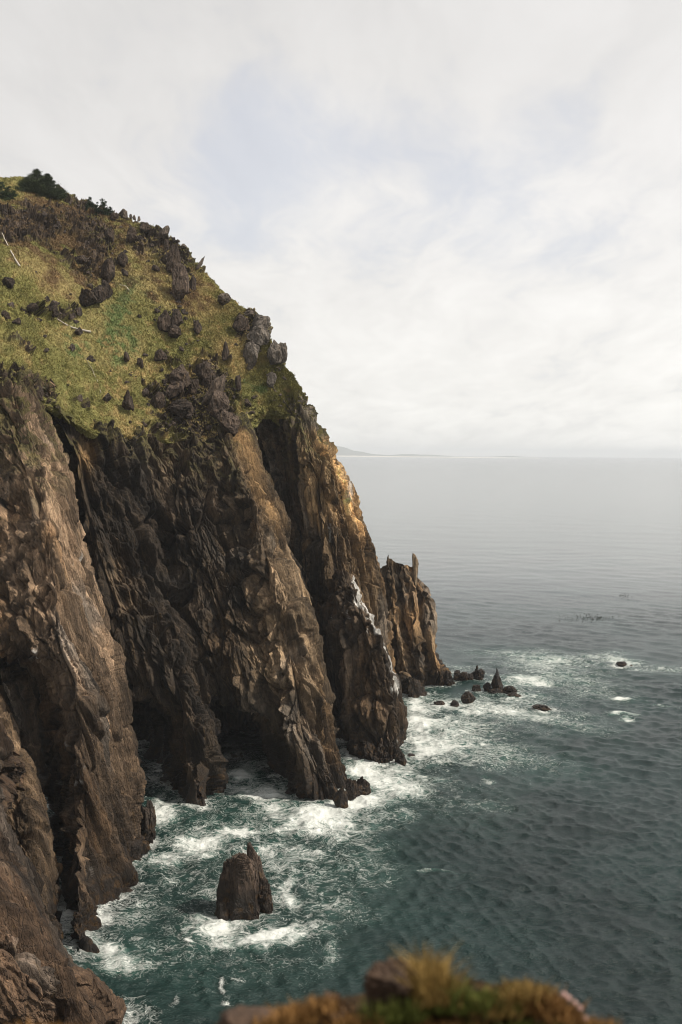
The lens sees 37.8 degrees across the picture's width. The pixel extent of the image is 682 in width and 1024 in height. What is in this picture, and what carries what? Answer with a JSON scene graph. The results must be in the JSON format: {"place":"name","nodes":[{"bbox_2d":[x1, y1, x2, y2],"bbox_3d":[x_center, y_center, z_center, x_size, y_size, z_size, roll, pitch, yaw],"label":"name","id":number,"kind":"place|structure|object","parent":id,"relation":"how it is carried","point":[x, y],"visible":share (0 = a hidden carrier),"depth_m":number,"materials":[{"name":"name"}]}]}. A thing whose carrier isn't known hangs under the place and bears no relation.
{"place":"outdoors","nodes":[
{"label":"outdoors","id":0,"kind":"place"},
{"bbox_2d":[0,675,63,941],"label":"cliff","id":1,"kind":"structure","parent":0,"point":[27,819],"depth_m":147.49,"materials":[{"name":"brown stone"}]},
{"bbox_2d":[0,718,126,1023],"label":"cliff","id":2,"kind":"structure","parent":0,"point":[44,978],"depth_m":105.17,"materials":[{"name":"brown stone"}]},
{"bbox_2d":[0,369,151,952],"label":"cliff","id":3,"kind":"structure","parent":0,"point":[67,690],"depth_m":168.46,"materials":[{"name":"brown stone"}]},
{"bbox_2d":[0,176,307,443],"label":"hillside","id":4,"kind":"structure","parent":0,"point":[38,218],"depth_m":246.57,"materials":[{"name":"green plant"}]},
{"bbox_2d":[1,310,10,319],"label":"boulder","id":5,"kind":"object","parent":4,"relation":"on","point":[5,314],"visible":1,"depth_m":209.91,"materials":[{"name":"grey stone"}]},
{"bbox_2d":[2,277,14,288],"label":"boulder","id":6,"kind":"object","parent":4,"relation":"on","point":[8,282],"visible":0.99,"depth_m":224.60,"materials":[{"name":"grey stone"}]},
{"bbox_2d":[0,181,18,200],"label":"shrub","id":7,"kind":"object","parent":4,"relation":"on","point":[6,193],"visible":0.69,"depth_m":279.05,"materials":[{"name":"green plant"}]},
{"bbox_2d":[2,233,20,266],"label":"dead log","id":8,"kind":"object","parent":4,"relation":"on","point":[11,252],"visible":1,"depth_m":238.04,"materials":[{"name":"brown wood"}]},
{"bbox_2d":[12,318,20,324],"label":"boulder","id":9,"kind":"object","parent":4,"relation":"on","point":[17,321],"visible":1,"depth_m":207.59,"materials":[{"name":"grey stone"}]},
{"bbox_2d":[26,303,38,311],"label":"boulder","id":10,"kind":"object","parent":4,"relation":"on","point":[31,307],"visible":1,"depth_m":215.87,"materials":[{"name":"grey stone"}]},
{"bbox_2d":[34,385,43,400],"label":"boulder","id":11,"kind":"object","parent":4,"relation":"on","point":[40,395],"visible":0.59,"depth_m":193.39,"materials":[{"name":"grey stone"}]},
{"bbox_2d":[14,168,68,200],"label":"shrub","id":12,"kind":"object","parent":4,"relation":"on","point":[40,184],"visible":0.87,"depth_m":288.37,"materials":[{"name":"green plant"}]},
{"bbox_2d":[47,302,58,317],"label":"boulder","id":13,"kind":"object","parent":4,"relation":"on","point":[52,306],"visible":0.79,"depth_m":229.34,"materials":[{"name":"grey stone"}]},
{"bbox_2d":[58,319,90,332],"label":"dead log","id":14,"kind":"object","parent":4,"relation":"on","point":[89,331],"visible":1,"depth_m":236.51,"materials":[{"name":"white wood"}]},
{"bbox_2d":[75,255,87,263],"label":"boulder","id":15,"kind":"object","parent":4,"relation":"on","point":[80,259],"visible":1,"depth_m":254.68,"materials":[{"name":"grey stone"}]},
{"bbox_2d":[79,288,97,306],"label":"boulder","id":16,"kind":"object","parent":4,"relation":"on","point":[87,297],"visible":1,"depth_m":242.14,"materials":[{"name":"grey stone"}]},
{"bbox_2d":[85,197,93,209],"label":"conifer","id":17,"kind":"object","parent":4,"relation":"on","point":[89,203],"visible":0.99,"depth_m":295.88,"materials":[{"name":"green plant"}]},
{"bbox_2d":[91,285,105,302],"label":"boulder","id":18,"kind":"object","parent":4,"relation":"on","point":[99,291],"visible":0.66,"depth_m":245.85,"materials":[{"name":"grey stone"}]},
{"bbox_2d":[94,198,113,216],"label":"conifer","id":19,"kind":"object","parent":4,"relation":"on","point":[105,210],"visible":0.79,"depth_m":294.14,"materials":[{"name":"green plant"}]},
{"bbox_2d":[101,280,112,298],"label":"boulder","id":20,"kind":"object","parent":4,"relation":"on","point":[107,288],"visible":0.67,"depth_m":251.44,"materials":[{"name":"grey stone"}]},
{"bbox_2d":[100,257,114,282],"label":"boulder","id":21,"kind":"object","parent":4,"relation":"on","point":[108,271],"visible":1,"depth_m":259.45,"materials":[{"name":"grey stone"}]},
{"bbox_2d":[105,226,113,241],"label":"boulder","id":22,"kind":"object","parent":4,"relation":"on","point":[109,233],"visible":1,"depth_m":276.66,"materials":[{"name":"grey stone"}]},
{"bbox_2d":[110,212,118,219],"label":"boulder","id":23,"kind":"object","parent":4,"relation":"on","point":[114,216],"visible":1,"depth_m":291.79,"materials":[{"name":"grey stone"}]},
{"bbox_2d":[117,252,127,266],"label":"boulder","id":24,"kind":"object","parent":4,"relation":"on","point":[122,259],"visible":1,"depth_m":268.98,"materials":[{"name":"grey stone"}]},
{"bbox_2d":[119,209,127,218],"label":"boulder","id":25,"kind":"object","parent":4,"relation":"on","point":[123,214],"visible":1,"depth_m":293.21,"materials":[{"name":"grey stone"}]},
{"bbox_2d":[123,351,129,361],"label":"boulder","id":26,"kind":"object","parent":4,"relation":"on","point":[126,358],"visible":1,"depth_m":237.88,"materials":[{"name":"grey stone"}]},
{"bbox_2d":[122,390,133,410],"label":"boulder","id":27,"kind":"object","parent":4,"relation":"on","point":[127,403],"visible":1,"depth_m":225.55,"materials":[{"name":"grey stone"}]},
{"bbox_2d":[126,227,137,242],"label":"boulder","id":28,"kind":"object","parent":4,"relation":"on","point":[131,236],"visible":1,"depth_m":282.70,"materials":[{"name":"grey stone"}]},
{"bbox_2d":[136,358,143,367],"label":"boulder","id":29,"kind":"object","parent":4,"relation":"on","point":[140,362],"visible":1,"depth_m":239.37,"materials":[{"name":"grey stone"}]},
{"bbox_2d":[1,195,287,434],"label":"rubble","id":30,"kind":"object","parent":4,"relation":"on","point":[107,396],"visible":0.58,"depth_m":250.65,"materials":[{"name":"grey stone"}]},
{"bbox_2d":[140,222,150,233],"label":"boulder","id":31,"kind":"object","parent":4,"relation":"on","point":[145,227],"visible":1,"depth_m":288.31,"materials":[{"name":"grey stone"}]},
{"bbox_2d":[152,265,159,270],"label":"boulder","id":32,"kind":"object","parent":4,"relation":"on","point":[155,268],"visible":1,"depth_m":274.00,"materials":[{"name":"grey stone"}]},
{"bbox_2d":[151,391,165,408],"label":"boulder","id":33,"kind":"object","parent":4,"relation":"on","point":[158,401],"visible":1,"depth_m":234.81,"materials":[{"name":"grey stone"}]},
{"bbox_2d":[154,349,167,361],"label":"boulder","id":34,"kind":"object","parent":4,"relation":"on","point":[160,355],"visible":1,"depth_m":245.14,"materials":[{"name":"grey stone"}]},
{"bbox_2d":[157,310,170,331],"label":"boulder","id":35,"kind":"object","parent":4,"relation":"on","point":[163,322],"visible":0.98,"depth_m":254.00,"materials":[{"name":"grey stone"}]},
{"bbox_2d":[158,225,169,237],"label":"boulder","id":36,"kind":"object","parent":4,"relation":"on","point":[164,232],"visible":1,"depth_m":284.54,"materials":[{"name":"grey stone"}]},
{"bbox_2d":[164,239,168,250],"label":"boulder","id":37,"kind":"object","parent":4,"relation":"on","point":[166,245],"visible":1,"depth_m":280.49,"materials":[{"name":"grey stone"}]},
{"bbox_2d":[166,243,180,272],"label":"boulder","id":38,"kind":"object","parent":4,"relation":"on","point":[173,258],"visible":0.84,"depth_m":275.14,"materials":[{"name":"grey stone"}]},
{"bbox_2d":[165,380,183,398],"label":"boulder","id":39,"kind":"object","parent":4,"relation":"on","point":[174,389],"visible":0.95,"depth_m":238.77,"materials":[{"name":"grey stone"}]},
{"bbox_2d":[167,325,181,338],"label":"boulder","id":40,"kind":"object","parent":4,"relation":"on","point":[174,331],"visible":1,"depth_m":253.28,"materials":[{"name":"grey stone"}]},
{"bbox_2d":[171,308,182,325],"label":"boulder","id":41,"kind":"object","parent":4,"relation":"on","point":[176,319],"visible":0.91,"depth_m":255.60,"materials":[{"name":"grey stone"}]},
{"bbox_2d":[168,364,190,387],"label":"boulder","id":42,"kind":"object","parent":4,"relation":"on","point":[180,373],"visible":0.92,"depth_m":239.42,"materials":[{"name":"grey stone"}]},
{"bbox_2d":[172,262,189,298],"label":"boulder","id":43,"kind":"object","parent":4,"relation":"on","point":[180,284],"visible":1,"depth_m":265.41,"materials":[{"name":"grey stone"}]},
{"bbox_2d":[167,399,194,417],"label":"boulder","id":44,"kind":"object","parent":4,"relation":"on","point":[181,408],"visible":0.95,"depth_m":233.81,"materials":[{"name":"grey stone"}]},
{"bbox_2d":[189,275,195,290],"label":"boulder","id":45,"kind":"object","parent":4,"relation":"on","point":[192,283],"visible":0.97,"depth_m":271.28,"materials":[{"name":"grey stone"}]},
{"bbox_2d":[186,379,199,393],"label":"boulder","id":46,"kind":"object","parent":4,"relation":"on","point":[193,387],"visible":0.87,"depth_m":243.55,"materials":[{"name":"grey stone"}]},
{"bbox_2d":[193,320,201,334],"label":"boulder","id":47,"kind":"object","parent":4,"relation":"on","point":[197,327],"visible":1,"depth_m":258.00,"materials":[{"name":"grey stone"}]},
{"bbox_2d":[196,256,204,269],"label":"boulder","id":48,"kind":"object","parent":4,"relation":"on","point":[199,264],"visible":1,"depth_m":282.38,"materials":[{"name":"grey stone"}]},
{"bbox_2d":[194,361,211,379],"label":"boulder","id":49,"kind":"object","parent":4,"relation":"on","point":[202,370],"visible":1,"depth_m":245.21,"materials":[{"name":"grey stone"}]},
{"bbox_2d":[201,372,215,388],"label":"boulder","id":50,"kind":"object","parent":4,"relation":"on","point":[209,379],"visible":0.7,"depth_m":245.53,"materials":[{"name":"grey stone"}]},
{"bbox_2d":[201,374,225,404],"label":"boulder","id":51,"kind":"object","parent":4,"relation":"on","point":[217,383],"visible":0.86,"depth_m":240.11,"materials":[{"name":"grey stone"}]},
{"bbox_2d":[207,390,229,418],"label":"boulder","id":52,"kind":"object","parent":4,"relation":"on","point":[219,400],"visible":0.78,"depth_m":238.11,"materials":[{"name":"grey stone"}]},
{"bbox_2d":[217,293,230,304],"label":"boulder","id":53,"kind":"object","parent":4,"relation":"on","point":[223,298],"visible":1,"depth_m":271.41,"materials":[{"name":"grey stone"}]},
{"bbox_2d":[222,341,229,360],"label":"boulder","id":54,"kind":"object","parent":4,"relation":"on","point":[225,352],"visible":1,"depth_m":252.92,"materials":[{"name":"grey stone"}]},
{"bbox_2d":[216,408,239,434],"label":"boulder","id":55,"kind":"object","parent":4,"relation":"on","point":[229,422],"visible":1,"depth_m":234.70,"materials":[{"name":"grey stone"}]},
{"bbox_2d":[235,374,241,392],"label":"boulder","id":56,"kind":"object","parent":4,"relation":"on","point":[238,385],"visible":1,"depth_m":248.53,"materials":[{"name":"grey stone"}]},
{"bbox_2d":[232,314,249,331],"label":"boulder","id":57,"kind":"object","parent":4,"relation":"on","point":[241,323],"visible":0.98,"depth_m":262.68,"materials":[{"name":"grey stone"}]},
{"bbox_2d":[244,398,251,407],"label":"boulder","id":58,"kind":"object","parent":4,"relation":"on","point":[247,402],"visible":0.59,"depth_m":248.36,"materials":[{"name":"grey stone"}]},
{"bbox_2d":[244,310,253,317],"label":"boulder","id":59,"kind":"object","parent":4,"relation":"on","point":[249,313],"visible":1,"depth_m":268.98,"materials":[{"name":"grey stone"}]},
{"bbox_2d":[243,341,259,370],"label":"boulder","id":60,"kind":"object","parent":4,"relation":"on","point":[251,351],"visible":0.91,"depth_m":259.50,"materials":[{"name":"grey stone"}]},
{"bbox_2d":[246,325,270,345],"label":"boulder","id":61,"kind":"object","parent":4,"relation":"on","point":[259,335],"visible":1,"depth_m":260.83,"materials":[{"name":"grey stone"}]},
{"bbox_2d":[250,313,269,329],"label":"boulder","id":62,"kind":"object","parent":4,"relation":"on","point":[258,319],"visible":0.64,"depth_m":266.64,"materials":[{"name":"grey stone"}]},
{"bbox_2d":[266,372,276,386],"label":"boulder","id":63,"kind":"object","parent":4,"relation":"on","point":[271,379],"visible":1,"depth_m":259.40,"materials":[{"name":"grey stone"}]},
{"bbox_2d":[267,340,282,364],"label":"boulder","id":64,"kind":"object","parent":4,"relation":"on","point":[274,354],"visible":1,"depth_m":262.50,"materials":[{"name":"grey stone"}]},
{"bbox_2d":[279,342,287,362],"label":"boulder","id":65,"kind":"object","parent":4,"relation":"on","point":[284,349],"visible":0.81,"depth_m":264.00,"materials":[{"name":"grey stone"}]},
{"bbox_2d":[48,397,347,805],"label":"cliff","id":66,"kind":"structure","parent":0,"point":[207,598],"depth_m":212.49,"materials":[{"name":"brown stone"}]},
{"bbox_2d":[4,935,623,1023],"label":"grass","id":67,"kind":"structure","parent":0,"point":[436,988],"depth_m":2.36,"materials":[{"name":"plant"}]},
{"bbox_2d":[254,396,395,738],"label":"cliff","id":68,"kind":"structure","parent":0,"point":[314,487],"depth_m":259.37,"materials":[{"name":"brown stone"}]},
{"bbox_2d":[0,0,681,457],"label":"sky","id":69,"kind":"structure","parent":0,"point":[457,223],"materials":[{"name":"white"}]},
{"bbox_2d":[44,456,681,1023],"bbox_3d":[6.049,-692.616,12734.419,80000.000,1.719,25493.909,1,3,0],"label":"sea","id":70,"kind":"structure","parent":0,"point":[498,836],"depth_m":196.86,"materials":[{"name":"liquid"}]},
{"bbox_2d":[140,799,155,843],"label":"sea rock","id":71,"kind":"object","parent":70,"relation":"in","point":[148,825],"visible":0.78,"depth_m":176.31,"materials":[{"name":"brown stone"}]},
{"bbox_2d":[214,842,272,920],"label":"sea stack","id":72,"kind":"object","parent":70,"relation":"in","point":[243,891],"visible":0.95,"depth_m":148.97,"materials":[{"name":"brown stone"}]},
{"bbox_2d":[333,787,347,808],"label":"sea rock","id":73,"kind":"object","parent":70,"relation":"in","point":[340,799],"visible":0.96,"depth_m":196.30,"materials":[{"name":"stone"}]},
{"bbox_2d":[345,776,370,800],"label":"sea rock","id":74,"kind":"object","parent":70,"relation":"in","point":[354,789],"visible":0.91,"depth_m":201.86,"materials":[{"name":"stone"}]},
{"bbox_2d":[395,749,406,765],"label":"sea rock","id":75,"kind":"object","parent":70,"relation":"in","point":[400,757],"visible":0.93,"depth_m":223.26,"materials":[{"name":"stone"}]},
{"bbox_2d":[408,678,420,697],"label":"sea rock","id":76,"kind":"object","parent":70,"relation":"in","point":[414,689],"visible":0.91,"depth_m":284.19,"materials":[{"name":"stone"}]},
{"bbox_2d":[380,555,454,695],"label":"rock promontory","id":77,"kind":"structure","parent":70,"relation":"on","point":[412,615],"depth_m":300.17,"materials":[{"name":"brown stone"}]},
{"bbox_2d":[412,553,418,586],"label":"rock needle","id":78,"kind":"object","parent":77,"relation":"on","point":[415,563],"visible":1,"depth_m":304.06,"materials":[{"name":"stone"}]},
{"bbox_2d":[434,700,444,704],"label":"sea rock","id":79,"kind":"object","parent":70,"relation":"in","point":[439,702],"visible":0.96,"depth_m":276.62,"materials":[{"name":"brown stone"}]},
{"bbox_2d":[444,670,453,685],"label":"sea rock","id":80,"kind":"object","parent":70,"relation":"in","point":[448,679],"visible":1,"depth_m":300.84,"materials":[{"name":"grey stone"}]},
{"bbox_2d":[450,700,458,706],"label":"sea rock","id":81,"kind":"object","parent":70,"relation":"in","point":[454,703],"visible":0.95,"depth_m":274.95,"materials":[{"name":"stone"}]},
{"bbox_2d":[453,670,473,680],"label":"sea rock","id":82,"kind":"object","parent":70,"relation":"in","point":[461,676],"visible":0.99,"depth_m":306.72,"materials":[{"name":"grey stone"}]},
{"bbox_2d":[461,691,475,703],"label":"sea rock","id":83,"kind":"object","parent":70,"relation":"in","point":[467,697],"visible":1,"depth_m":278.09,"materials":[{"name":"stone"}]},
{"bbox_2d":[472,684,480,691],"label":"sea rock","id":84,"kind":"object","parent":70,"relation":"in","point":[476,687],"visible":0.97,"depth_m":292.21,"materials":[{"name":"stone"}]},
{"bbox_2d":[472,665,484,679],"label":"sea rock","id":85,"kind":"object","parent":70,"relation":"in","point":[478,674],"visible":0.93,"depth_m":307.26,"materials":[{"name":"grey stone"}]},
{"bbox_2d":[483,668,516,693],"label":"sea rock","id":86,"kind":"object","parent":70,"relation":"in","point":[496,684],"visible":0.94,"depth_m":291.40,"materials":[{"name":"grey stone"}]},
{"bbox_2d":[507,692,521,696],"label":"sea rock","id":87,"kind":"object","parent":70,"relation":"in","point":[511,694],"visible":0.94,"depth_m":286.08,"materials":[{"name":"stone"}]},
{"bbox_2d":[532,704,551,711],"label":"sea rock","id":88,"kind":"object","parent":70,"relation":"in","point":[541,707],"visible":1,"depth_m":271.78,"materials":[{"name":"stone"}]},
{"bbox_2d":[558,593,625,621],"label":"kelp","id":89,"kind":"object","parent":70,"relation":"on","point":[589,614],"visible":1,"depth_m":427.50},
{"bbox_2d":[616,661,632,666],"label":"sea rock","id":90,"kind":"object","parent":70,"relation":"in","point":[621,664],"visible":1,"depth_m":329.65,"materials":[{"name":"grey stone"}]},
{"bbox_2d":[321,569,407,763],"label":"cliff","id":91,"kind":"structure","parent":0,"point":[367,686],"depth_m":232.05,"materials":[{"name":"brown stone"}]},
{"bbox_2d":[336,446,457,456],"bbox_3d":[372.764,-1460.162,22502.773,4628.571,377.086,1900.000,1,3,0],"label":"hills","id":92,"kind":"structure","parent":0,"point":[343,451],"depth_m":22063.47,"materials":[{"name":"grey"}]},
{"bbox_2d":[336,455,501,457],"bbox_3d":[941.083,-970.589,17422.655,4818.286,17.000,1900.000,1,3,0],"label":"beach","id":93,"kind":"structure","parent":0,"point":[413,456],"depth_m":17002.16,"materials":[{"name":"grey sand"}]},
{"bbox_2d":[303,980,576,1023],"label":"ground","id":94,"kind":"structure","parent":0,"point":[354,1000],"depth_m":2.64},
{"bbox_2d":[216,1004,275,1023],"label":"ledge rock","id":95,"kind":"object","parent":94,"relation":"on","point":[241,1014],"visible":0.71,"depth_m":2.60,"materials":[{"name":"brown stone"}]},
{"bbox_2d":[318,990,350,1023],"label":"ledge rock","id":96,"kind":"object","parent":94,"relation":"on","point":[328,994],"visible":0.27,"depth_m":2.57,"materials":[{"name":"stone"}]},
{"bbox_2d":[362,957,415,1014],"bbox_3d":[0.126,1.227,2.581,0.140,0.147,0.129,1,3,0],"label":"ledge rock","id":97,"kind":"object","parent":94,"relation":"on","point":[377,986],"visible":0.76,"depth_m":2.55,"materials":[{"name":"stone"}]},
{"bbox_2d":[477,1017,500,1023],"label":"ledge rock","id":98,"kind":"object","parent":94,"relation":"on","point":[483,1021],"visible":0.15,"depth_m":2.58,"materials":[{"name":"brown stone"}]},
{"bbox_2d":[561,992,586,1023],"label":"flower stalk","id":99,"kind":"object","parent":94,"relation":"on","point":[568,997],"visible":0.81,"depth_m":2.47,"materials":[{"name":"pink plant"}]},
{"bbox_2d":[490,456,521,456],"bbox_3d":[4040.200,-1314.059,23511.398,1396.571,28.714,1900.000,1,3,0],"label":"hills","id":100,"kind":"structure","parent":0,"point":[505,456],"depth_m":23151.84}
]}

